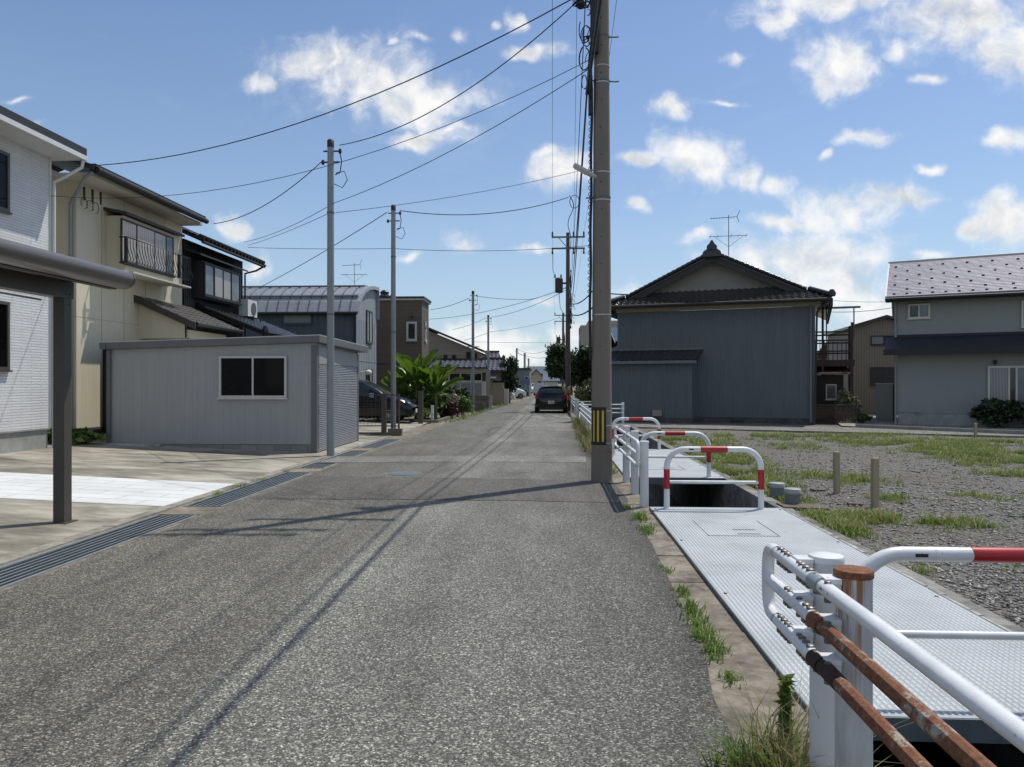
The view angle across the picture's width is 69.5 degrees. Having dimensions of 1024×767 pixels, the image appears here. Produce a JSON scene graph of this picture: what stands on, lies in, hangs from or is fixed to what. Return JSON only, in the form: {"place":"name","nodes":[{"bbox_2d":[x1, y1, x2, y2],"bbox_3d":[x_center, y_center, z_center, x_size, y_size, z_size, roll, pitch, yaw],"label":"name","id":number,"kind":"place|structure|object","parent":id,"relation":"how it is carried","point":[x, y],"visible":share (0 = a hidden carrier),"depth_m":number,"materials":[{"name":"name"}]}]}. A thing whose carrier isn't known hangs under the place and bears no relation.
{"place":"outdoors","nodes":[
{"label":"outdoors","id":0,"kind":"place"},
{"bbox_2d":[0,420,425,557],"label":"yard pavement","id":1,"kind":"structure","parent":0,"point":[25,525],"depth_m":12.90,"materials":[{"name":"concrete"}]},
{"bbox_2d":[0,238,135,523],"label":"carport","id":2,"kind":"object","parent":1,"relation":"on","point":[27,269],"visible":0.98,"depth_m":8.28,"materials":[{"name":"grey metal"}]},
{"bbox_2d":[47,426,106,444],"bbox_3d":[-9.895,1.211,16.575,1.507,0.515,0.683,0,0,3],"label":"garden bush","id":3,"kind":"object","parent":1,"relation":"on","point":[85,435],"visible":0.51,"depth_m":16.46,"materials":[{"name":"green plant"}]},
{"bbox_2d":[0,472,232,505],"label":"tiled path","id":4,"kind":"structure","parent":1,"relation":"on","point":[126,491],"depth_m":10.65,"materials":[{"name":"white tile"}]},
{"bbox_2d":[99,334,367,452],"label":"storage shed","id":5,"kind":"structure","parent":1,"relation":"on","point":[266,393],"depth_m":16.84,"materials":[{"name":"metal"}]},
{"bbox_2d":[217,356,287,398],"bbox_3d":[-5.881,-0.134,16.737,1.627,0.983,0.080,0,0,3],"label":"window","id":6,"kind":"structure","parent":5,"relation":"in","point":[240,377],"depth_m":16.74,"materials":[{"name":"glass"}]},
{"bbox_2d":[359,394,402,435],"bbox_3d":[-4.983,0.995,22.599,3.270,1.370,0.200,0,0,3],"label":"fence","id":7,"kind":"object","parent":1,"relation":"on","point":[384,425],"visible":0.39,"depth_m":22.48,"materials":[{"name":"grey metal"}]},
{"bbox_2d":[359,379,417,422],"bbox_3d":[-6.165,0.654,29.622,4.710,1.827,2.120,0,0,3],"label":"parked car","id":8,"kind":"object","parent":1,"relation":"on","point":[408,407],"visible":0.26,"depth_m":28.76,"materials":[{"name":"black paint"}]},
{"bbox_2d":[418,391,422,423],"bbox_3d":[-3.595,0.970,29.091,0.184,1.360,0.184,0,0,3],"label":"gate post","id":9,"kind":"object","parent":1,"relation":"on","point":[420,407],"visible":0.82,"depth_m":29.01,"materials":[{"name":"concrete"}]},
{"bbox_2d":[243,285,379,419],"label":"barrel roof building","id":10,"kind":"structure","parent":0,"point":[300,310],"depth_m":32.33,"materials":[{"name":"grey metal"}]},
{"bbox_2d":[281,315,312,324],"bbox_3d":[-9.353,-2.785,32.093,1.369,0.455,0.080,0,0,3],"label":"window","id":11,"kind":"structure","parent":10,"relation":"in","point":[286,319],"depth_m":32.11,"materials":[{"name":"grey glass"}]},
{"bbox_2d":[366,310,372,343],"bbox_3d":[-6.575,-2.604,34.171,0.080,1.523,1.096,0,0,3],"label":"window","id":12,"kind":"structure","parent":10,"relation":"in","point":[369,314],"depth_m":34.15,"materials":[{"name":"glass"}]},
{"bbox_2d":[0,396,739,766],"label":"road","id":13,"kind":"structure","parent":0,"point":[250,632],"depth_m":4.55,"materials":[{"name":"grey asphalt"}]},
{"bbox_2d":[253,476,620,502],"bbox_3d":[-0.986,1.571,11.187,5.009,0.015,2.565,0,0,3],"label":"road patch","id":14,"kind":"object","parent":13,"relation":"on","point":[350,487],"visible":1,"depth_m":10.89,"materials":[{"name":"asphalt"}]},
{"bbox_2d":[317,456,585,462],"bbox_3d":[-1.158,1.571,15.367,5.493,0.016,1.290,0,0,0],"label":"road patch","id":15,"kind":"object","parent":13,"relation":"on","point":[341,459],"visible":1,"depth_m":15.32,"materials":[{"name":"asphalt"}]},
{"bbox_2d":[507,415,574,430],"bbox_3d":[1.327,1.571,30.589,2.430,0.015,12.389,0,0,3],"label":"road patch","id":16,"kind":"object","parent":13,"relation":"on","point":[551,422],"visible":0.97,"depth_m":28.86,"materials":[{"name":"asphalt"}]},
{"bbox_2d":[534,386,568,412],"bbox_3d":[2.165,0.790,40.779,1.960,1.617,3.748,0,0,3],"label":"parked car","id":17,"kind":"object","parent":13,"relation":"on","point":[550,397],"visible":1,"depth_m":38.98,"materials":[{"name":"black paint"}]},
{"bbox_2d":[0,0,1023,416],"label":"sky","id":18,"kind":"structure","parent":0,"point":[848,139],"materials":[{"name":"blue"}]},
{"bbox_2d":[361,384,897,424],"bbox_3d":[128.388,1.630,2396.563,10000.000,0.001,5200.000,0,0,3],"label":"ground","id":19,"kind":"structure","parent":0,"point":[407,419],"depth_m":37.60,"materials":[{"name":"concrete"}]},
{"bbox_2d":[0,105,87,453],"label":"white house","id":20,"kind":"structure","parent":19,"relation":"on","point":[30,150],"depth_m":14.80,"materials":[{"name":"white paint"}]},
{"bbox_2d":[0,150,12,214],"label":"window","id":21,"kind":"structure","parent":20,"relation":"in","point":[4,156],"depth_m":14.22,"materials":[{"name":"glass"}]},
{"bbox_2d":[0,301,12,371],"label":"window","id":22,"kind":"structure","parent":20,"relation":"in","point":[4,306],"depth_m":14.22,"materials":[{"name":"glass"}]},
{"bbox_2d":[51,161,243,436],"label":"beige house","id":23,"kind":"structure","parent":19,"relation":"on","point":[108,221],"depth_m":18.25,"materials":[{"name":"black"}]},
{"bbox_2d":[120,218,174,277],"bbox_3d":[-9.494,-3.503,19.325,0.070,1.115,2.553,0,0,3],"label":"window","id":24,"kind":"structure","parent":23,"relation":"in","point":[128,228],"depth_m":19.20,"materials":[{"name":"black metal"}]},
{"bbox_2d":[0,425,423,564],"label":"kerb","id":25,"kind":"structure","parent":19,"relation":"on","point":[29,552],"depth_m":8.87,"materials":[{"name":"concrete"}]},
{"bbox_2d":[0,421,448,591],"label":"drain shoulder","id":26,"kind":"object","parent":19,"relation":"on","point":[198,511],"visible":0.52,"depth_m":9.32},
{"bbox_2d":[182,226,296,338],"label":"black house","id":27,"kind":"structure","parent":19,"relation":"on","point":[215,284],"depth_m":23.48,"materials":[{"name":"wood"}]},
{"bbox_2d":[203,262,241,304],"bbox_3d":[-9.335,-3.192,23.887,0.080,1.055,2.667,0,0,3],"label":"window","id":28,"kind":"structure","parent":27,"relation":"in","point":[219,283],"depth_m":23.77,"materials":[{"name":"white glass"}]},
{"bbox_2d":[239,299,260,321],"bbox_3d":[-9.194,-2.350,25.779,0.640,1.100,0.800,0,0,3],"label":"air conditioner","id":29,"kind":"object","parent":27,"relation":"on","point":[248,308],"visible":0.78,"depth_m":25.44,"materials":[{"name":"metal"}]},
{"bbox_2d":[321,139,347,455],"bbox_3d":[-3.909,-1.859,16.228,0.579,7.017,0.165,0,0,3],"label":"steel pole","id":30,"kind":"object","parent":19,"relation":"on","point":[330,150],"visible":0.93,"depth_m":16.17,"materials":[{"name":"grey metal"}]},
{"bbox_2d":[380,369,410,395],"bbox_3d":[-5.296,0.472,33.921,1.826,2.361,1.879,0,0,3],"label":"shrub","id":31,"kind":"object","parent":19,"relation":"on","point":[402,386],"visible":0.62,"depth_m":33.70,"materials":[{"name":"green plant"}]},
{"bbox_2d":[387,204,404,428],"bbox_3d":[-3.594,-1.942,22.853,0.579,7.183,0.165,0,0,3],"label":"steel pole","id":32,"kind":"object","parent":19,"relation":"on","point":[393,213],"visible":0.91,"depth_m":22.80,"materials":[{"name":"grey metal"}]},
{"bbox_2d":[376,290,432,393],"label":"brown building","id":33,"kind":"structure","parent":19,"relation":"on","point":[412,327],"depth_m":39.97,"materials":[{"name":"paint"}]},
{"bbox_2d":[406,322,416,340],"bbox_3d":[-5.421,-2.806,39.867,0.635,1.064,0.090,0,0,3],"label":"window","id":34,"kind":"structure","parent":33,"relation":"in","point":[411,327],"depth_m":39.88,"materials":[{"name":"metal"}]},
{"bbox_2d":[396,349,447,418],"bbox_3d":[-4.232,0.019,33.844,2.474,3.266,2.352,0,0,-11],"label":"banana plant","id":35,"kind":"object","parent":19,"relation":"on","point":[410,369],"visible":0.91,"depth_m":33.33,"materials":[{"name":"green plant"}]},
{"bbox_2d":[397,386,448,418],"bbox_3d":[-4.080,0.846,33.876,2.525,1.632,1.928,0,0,-15],"label":"bed shrub","id":36,"kind":"object","parent":19,"relation":"on","point":[429,399],"visible":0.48,"depth_m":33.73,"materials":[{"name":"green plant"}]},
{"bbox_2d":[415,359,463,419],"bbox_3d":[-3.275,0.285,33.189,2.226,2.736,1.881,0,0,-7],"label":"banana plant","id":37,"kind":"object","parent":19,"relation":"on","point":[438,376],"visible":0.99,"depth_m":33.03,"materials":[{"name":"green plant"}]},
{"bbox_2d":[441,401,459,417],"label":"bed shrub","id":38,"kind":"object","parent":19,"relation":"on","point":[451,408],"visible":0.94,"depth_m":33.78,"materials":[{"name":"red plant"}]},
{"bbox_2d":[443,385,469,412],"bbox_3d":[-3.295,0.838,39.296,2.311,1.651,1.253,0,0,3],"label":"bed shrub","id":39,"kind":"object","parent":19,"relation":"on","point":[463,391],"visible":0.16,"depth_m":39.01,"materials":[{"name":"green plant"}]},
{"bbox_2d":[430,356,489,394],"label":"tiled house","id":40,"kind":"structure","parent":19,"relation":"on","point":[481,377],"depth_m":50.29,"materials":[{"name":"grey tile"}]},
{"bbox_2d":[429,328,491,386],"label":"tan house","id":41,"kind":"structure","parent":19,"relation":"on","point":[446,347],"depth_m":60.36,"materials":[{"name":"paint"}]},
{"bbox_2d":[456,394,473,415],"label":"bed shrub","id":42,"kind":"object","parent":19,"relation":"on","point":[462,406],"visible":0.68,"depth_m":36.05,"materials":[{"name":"green plant"}]},
{"bbox_2d":[469,291,479,413],"bbox_3d":[-1.998,-1.643,39.294,0.579,6.586,0.166,0,0,3],"label":"steel pole","id":43,"kind":"object","parent":19,"relation":"on","point":[472,384],"visible":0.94,"depth_m":39.23,"materials":[{"name":"grey metal"}]},
{"bbox_2d":[468,395,491,408],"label":"block wall","id":44,"kind":"structure","parent":19,"relation":"on","point":[486,400],"depth_m":46.61,"materials":[{"name":"concrete"}]},
{"bbox_2d":[482,355,506,382],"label":"tiled house","id":45,"kind":"structure","parent":19,"relation":"on","point":[495,369],"depth_m":58.26,"materials":[{"name":"grey tile"}]},
{"bbox_2d":[490,383,508,405],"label":"garden wall","id":46,"kind":"structure","parent":19,"relation":"on","point":[499,393],"depth_m":54.58,"materials":[{"name":"concrete"}]},
{"bbox_2d":[498,355,519,402],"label":"street tree","id":47,"kind":"object","parent":19,"relation":"on","point":[510,379],"visible":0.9,"depth_m":58.23,"materials":[{"name":"green plant"}]},
{"bbox_2d":[516,368,531,396],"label":"row house","id":48,"kind":"structure","parent":19,"relation":"on","point":[523,372],"depth_m":92.06,"materials":[{"name":"metal"}]},
{"bbox_2d":[543,341,573,395],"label":"roadside tree","id":49,"kind":"object","parent":19,"relation":"on","point":[555,365],"visible":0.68,"depth_m":56.20,"materials":[{"name":"green plant"}]},
{"bbox_2d":[562,344,591,386],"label":"roadside tree","id":50,"kind":"object","parent":19,"relation":"on","point":[581,364],"visible":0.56,"depth_m":52.08,"materials":[{"name":"green plant"}]},
{"bbox_2d":[573,377,591,410],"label":"clipped hedge","id":51,"kind":"object","parent":19,"relation":"on","point":[585,394],"visible":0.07,"depth_m":40.29,"materials":[{"name":"green plant"}]},
{"bbox_2d":[579,321,616,391],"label":"apartment block","id":52,"kind":"structure","parent":19,"relation":"on","point":[583,334],"depth_m":149.44,"materials":[{"name":"paint"}]},
{"bbox_2d":[611,240,835,424],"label":"corrugated house","id":53,"kind":"structure","parent":19,"relation":"on","point":[703,360],"depth_m":29.94,"materials":[{"name":"metal"}]},
{"bbox_2d":[815,304,860,396],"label":"laundry deck","id":54,"kind":"structure","parent":53,"relation":"attached to","point":[849,362],"depth_m":30.49,"materials":[{"name":"metal"}]},
{"bbox_2d":[579,417,1023,766],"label":"channel wall","id":55,"kind":"structure","parent":19,"relation":"on","point":[746,496],"depth_m":9.79,"materials":[{"name":"concrete"}]},
{"bbox_2d":[612,449,723,484],"bbox_3d":[2.848,1.610,14.894,1.626,0.120,5.374,0,0,3],"label":"cover plate","id":56,"kind":"object","parent":55,"relation":"on","point":[685,469],"visible":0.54,"depth_m":13.39,"materials":[{"name":"metal"}]},
{"bbox_2d":[612,417,660,449],"bbox_3d":[2.929,1.188,17.468,1.250,0.780,0.150,0,0,3],"label":"arch barrier","id":57,"kind":"object","parent":56,"relation":"on","point":[641,418],"visible":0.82,"depth_m":17.44,"materials":[{"name":"metal"}]},
{"bbox_2d":[639,431,710,476],"bbox_3d":[2.725,1.188,12.352,1.270,0.780,0.150,0,0,3],"label":"arch barrier","id":58,"kind":"object","parent":56,"relation":"on","point":[679,433],"visible":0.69,"depth_m":12.32,"materials":[{"name":"metal"}]},
{"bbox_2d":[649,507,1023,743],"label":"cover plate","id":59,"kind":"object","parent":55,"relation":"on","point":[722,548],"visible":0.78,"depth_m":5.00,"materials":[{"name":"metal"}]},
{"bbox_2d":[663,446,763,509],"bbox_3d":[2.516,1.180,9.209,1.310,0.795,0.150,0,0,3],"label":"arch barrier","id":60,"kind":"object","parent":59,"relation":"on","point":[750,451],"visible":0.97,"depth_m":9.19,"materials":[{"name":"metal"}]},
{"bbox_2d":[860,546,1023,640],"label":"arch barrier","id":61,"kind":"object","parent":59,"relation":"on","point":[876,561],"visible":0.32,"depth_m":3.59,"materials":[{"name":"metal"}]},
{"bbox_2d":[775,505,1012,631],"bbox_3d":[3.204,1.567,5.645,0.073,0.025,7.616,0,0,3],"label":"mortar edge","id":62,"kind":"object","parent":55,"relation":"on","point":[937,592],"visible":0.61,"depth_m":5.74,"materials":[{"name":"concrete"}]},
{"bbox_2d":[816,366,849,422],"bbox_3d":[13.360,0.445,31.389,1.700,2.510,3.050,0,0,22],"label":"garden annex","id":63,"kind":"object","parent":19,"relation":"on","point":[830,382],"visible":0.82,"depth_m":30.20,"materials":[{"name":"wood"}]},
{"bbox_2d":[825,384,836,399],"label":"window","id":64,"kind":"structure","parent":63,"relation":"in","point":[831,389],"depth_m":30.11,"materials":[{"name":"grey glass"}]},
{"bbox_2d":[824,315,897,413],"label":"tan corrugated house","id":65,"kind":"structure","parent":19,"relation":"on","point":[873,365],"depth_m":39.82,"materials":[{"name":"metal"}]},
{"bbox_2d":[870,367,893,385],"bbox_3d":[19.951,-0.378,39.646,1.376,0.997,0.070,0,0,11],"label":"window","id":66,"kind":"structure","parent":65,"relation":"in","point":[877,374],"depth_m":39.68,"materials":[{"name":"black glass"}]},
{"bbox_2d":[883,252,1023,426],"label":"grey house","id":67,"kind":"structure","parent":19,"relation":"on","point":[955,344],"depth_m":27.21,"materials":[{"name":"paint"}]},
{"bbox_2d":[907,303,930,319],"bbox_3d":[15.226,-2.691,27.618,0.787,0.583,0.080,0,0,29],"label":"window","id":68,"kind":"structure","parent":67,"relation":"in","point":[915,311],"depth_m":27.61,"materials":[{"name":"white glass"}]},
{"bbox_2d":[988,366,1023,403],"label":"window","id":69,"kind":"structure","parent":67,"relation":"in","point":[1005,383],"depth_m":26.33,"materials":[{"name":"white glass"}]},
{"bbox_2d":[569,410,808,765],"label":"concrete strip","id":70,"kind":"object","parent":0,"point":[756,669],"visible":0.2,"depth_m":4.33,"materials":[{"name":"grey concrete"}]},
{"bbox_2d":[197,403,746,689],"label":"verge weeds","id":71,"kind":"object","parent":70,"relation":"on","point":[702,632],"visible":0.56,"depth_m":4.99,"materials":[{"name":"green plant"}]},
{"bbox_2d":[551,231,584,410],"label":"utility pole","id":72,"kind":"object","parent":70,"relation":"on","point":[559,282],"visible":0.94,"depth_m":42.88,"materials":[{"name":"grey concrete"}]},
{"bbox_2d":[552,0,554,304],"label":"roadside line","id":73,"kind":"object","parent":72,"relation":"attached to","point":[552,123],"visible":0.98,"depth_m":26.32,"materials":[{"name":"rubber"}]},
{"bbox_2d":[571,96,587,308],"bbox_3d":[3.598,-3.968,46.434,0.206,1.490,69.052,0,0,4],"label":"roadside line","id":74,"kind":"object","parent":72,"relation":"attached to","point":[580,185],"visible":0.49,"depth_m":16.32,"materials":[{"name":"rubber"}]},
{"bbox_2d":[579,403,590,427],"bbox_3d":[2.397,1.189,23.505,0.170,0.882,10.122,0,0,3],"label":"guard rail","id":75,"kind":"object","parent":70,"relation":"on","point":[585,411],"visible":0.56,"depth_m":24.45,"materials":[{"name":"metal"}]},
{"bbox_2d":[571,415,618,456],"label":"pale verge grass","id":76,"kind":"structure","parent":70,"relation":"on","point":[587,446],"depth_m":20.57,"materials":[{"name":"plant"}]},
{"bbox_2d":[572,0,618,481],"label":"utility pole","id":77,"kind":"object","parent":70,"relation":"on","point":[599,283],"visible":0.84,"depth_m":11.86,"materials":[{"name":"concrete"}]},
{"bbox_2d":[58,60,588,197],"bbox_3d":[-4.157,-4.497,13.720,11.421,1.609,0.011,0,0,17],"label":"service cable","id":78,"kind":"object","parent":77,"relation":"attached to","point":[358,156],"visible":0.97,"depth_m":13.23,"materials":[{"name":"rubber"}]},
{"bbox_2d":[100,0,570,165],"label":"service cable","id":79,"kind":"object","parent":77,"relation":"attached to","point":[356,101],"visible":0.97,"depth_m":13.79,"materials":[{"name":"rubber"}]},
{"bbox_2d":[246,69,588,241],"bbox_3d":[-4.237,-4.546,17.581,1.379,1.238,15.609,0,0,-40],"label":"service cable","id":80,"kind":"object","parent":77,"relation":"attached to","point":[439,156],"visible":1,"depth_m":14.07,"materials":[{"name":"rubber"}]},
{"bbox_2d":[339,4,573,145],"bbox_3d":[-1.373,-5.685,14.130,6.392,1.061,0.018,0,0,41],"label":"service cable","id":81,"kind":"object","parent":77,"relation":"attached to","point":[468,88],"visible":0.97,"depth_m":13.57,"materials":[{"name":"rubber"}]},
{"bbox_2d":[585,0,602,95],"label":"roadside line","id":82,"kind":"object","parent":77,"relation":"attached to","point":[598,14],"visible":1,"depth_m":9.99,"materials":[{"name":"rubber"}]},
{"bbox_2d":[614,425,639,493],"bbox_3d":[1.756,1.154,10.997,0.200,0.952,3.398,0,0,3],"label":"guard rail","id":83,"kind":"object","parent":70,"relation":"on","point":[627,447],"visible":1,"depth_m":10.64,"materials":[{"name":"metal"}]},
{"bbox_2d":[639,441,648,506],"bbox_3d":[1.708,1.184,9.542,0.122,0.892,0.122,0,0,3],"label":"bollard","id":84,"kind":"object","parent":70,"relation":"on","point":[644,473],"visible":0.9,"depth_m":9.49,"materials":[{"name":"metal"}]},
{"bbox_2d":[688,718,797,766],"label":"weed tuft","id":85,"kind":"object","parent":70,"relation":"on","point":[718,758],"visible":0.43,"depth_m":3.05,"materials":[{"name":"green plant"}]},
{"bbox_2d":[774,673,797,740],"bbox_3d":[1.105,1.383,2.967,0.109,0.434,0.095,0,0,3],"label":"horseweed","id":86,"kind":"object","parent":70,"relation":"on","point":[785,693],"visible":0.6,"depth_m":2.96,"materials":[{"name":"green plant"}]},
{"bbox_2d":[661,652,956,766],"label":"grass clump","id":87,"kind":"object","parent":70,"relation":"on","point":[786,753],"visible":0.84,"depth_m":2.84,"materials":[{"name":"plant"}]},
{"bbox_2d":[762,543,1023,766],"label":"guard rail","id":88,"kind":"object","parent":70,"relation":"on","point":[831,641],"visible":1,"depth_m":2.35,"materials":[{"name":"white metal"}]},
{"bbox_2d":[639,484,957,766],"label":"channel water","id":89,"kind":"structure","parent":0,"point":[932,754],"depth_m":5.38,"materials":[{"name":"black liquid"}]},
{"bbox_2d":[614,422,1023,437],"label":"side lane","id":90,"kind":"structure","parent":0,"point":[791,429],"depth_m":25.24,"materials":[{"name":"asphalt"}]},
{"bbox_2d":[638,422,1023,628],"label":"gravel lot","id":91,"kind":"structure","parent":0,"point":[858,466],"depth_m":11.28,"materials":[{"name":"grey gravel"}]},
{"bbox_2d":[769,482,784,498],"bbox_3d":[3.684,1.538,10.267,0.212,0.323,0.212,0,0,3],"label":"pipe stub","id":92,"kind":"object","parent":91,"relation":"on","point":[776,488],"visible":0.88,"depth_m":10.18,"materials":[{"name":"grey plastic"}]},
{"bbox_2d":[784,487,800,503],"bbox_3d":[3.649,1.531,9.602,0.212,0.338,0.212,0,0,3],"label":"pipe stub","id":93,"kind":"object","parent":91,"relation":"on","point":[792,495],"visible":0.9,"depth_m":9.52,"materials":[{"name":"grey plastic"}]},
{"bbox_2d":[776,503,828,510],"bbox_3d":[3.698,1.573,9.411,0.550,0.035,0.300,2,1,0],"label":"wood board","id":94,"kind":"object","parent":91,"relation":"on","point":[789,505],"visible":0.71,"depth_m":9.37,"materials":[{"name":"wood"}]},
{"bbox_2d":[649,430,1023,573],"bbox_3d":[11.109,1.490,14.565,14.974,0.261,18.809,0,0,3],"label":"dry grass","id":95,"kind":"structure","parent":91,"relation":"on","point":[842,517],"depth_m":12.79,"materials":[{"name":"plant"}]},
{"bbox_2d":[833,451,839,493],"bbox_3d":[4.687,1.339,10.658,0.075,0.722,0.060,-2,2,-8],"label":"survey stake","id":96,"kind":"object","parent":91,"relation":"on","point":[836,472],"visible":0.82,"depth_m":10.63,"materials":[{"name":"brown wood"}]},
{"bbox_2d":[870,457,878,506],"bbox_3d":[4.688,1.329,9.537,0.078,0.742,0.063,1,-1,-8],"label":"survey stake","id":97,"kind":"object","parent":91,"relation":"on","point":[874,481],"visible":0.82,"depth_m":9.51,"materials":[{"name":"brown wood"}]},
{"bbox_2d":[855,424,1023,434],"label":"plot kerb","id":98,"kind":"structure","parent":91,"relation":"on","point":[942,429],"depth_m":24.09,"materials":[{"name":"concrete"}]},
{"bbox_2d":[654,430,1023,579],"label":"grass","id":99,"kind":"structure","parent":0,"point":[846,531],"depth_m":13.88,"materials":[{"name":"green plant"}]},
{"bbox_2d":[837,416,1023,430],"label":"plot ground","id":100,"kind":"structure","parent":0,"point":[873,421],"depth_m":27.07,"materials":[{"name":"concrete"}]},
{"bbox_2d":[815,404,856,423],"bbox_3d":[12.661,1.225,28.904,1.534,0.850,0.060,0,0,15],"label":"lattice fence","id":101,"kind":"object","parent":100,"relation":"on","point":[855,413],"visible":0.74,"depth_m":28.88,"materials":[{"name":"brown wood"}]},
{"bbox_2d":[829,388,863,421],"bbox_3d":[13.352,0.914,29.555,1.342,1.485,0.667,0,0,3],"label":"garden bush","id":102,"kind":"object","parent":100,"relation":"on","point":[843,398],"visible":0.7,"depth_m":29.44,"materials":[{"name":"green plant"}]},
{"bbox_2d":[875,383,893,420],"bbox_3d":[15.529,0.821,30.668,0.680,1.658,0.540,0,0,40],"label":"storage cabinet","id":103,"kind":"object","parent":100,"relation":"on","point":[884,401],"visible":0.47,"depth_m":30.45,"materials":[{"name":"grey metal"}]},
{"bbox_2d":[968,397,1023,427],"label":"garden bush","id":104,"kind":"object","parent":100,"relation":"on","point":[993,412],"visible":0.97,"depth_m":25.67,"materials":[{"name":"green plant"}]},
{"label":"drain channel","id":105,"kind":"structure","parent":0,"visible":0},
{"bbox_2d":[0,515,197,588],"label":"drain grating","id":106,"kind":"object","parent":105,"relation":"on","point":[15,572],"visible":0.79,"depth_m":7.11,"materials":[{"name":"metal"}]},
{"bbox_2d":[183,472,312,506],"bbox_3d":[-3.916,1.619,11.401,0.520,0.062,3.650,0,0,3],"label":"drain grating","id":107,"kind":"object","parent":105,"relation":"on","point":[233,495],"visible":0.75,"depth_m":10.96,"materials":[{"name":"metal"}]},
{"bbox_2d":[298,450,371,468],"bbox_3d":[-3.686,1.619,15.695,0.520,0.062,3.650,0,0,3],"label":"drain grating","id":108,"kind":"object","parent":105,"relation":"on","point":[315,465],"visible":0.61,"depth_m":15.03,"materials":[{"name":"metal"}]},
{"bbox_2d":[359,439,401,447],"bbox_3d":[-3.473,1.619,19.664,0.520,0.062,2.800,0,0,3],"label":"drain grating","id":109,"kind":"object","parent":105,"relation":"on","point":[381,443],"visible":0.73,"depth_m":19.62,"materials":[{"name":"metal"}]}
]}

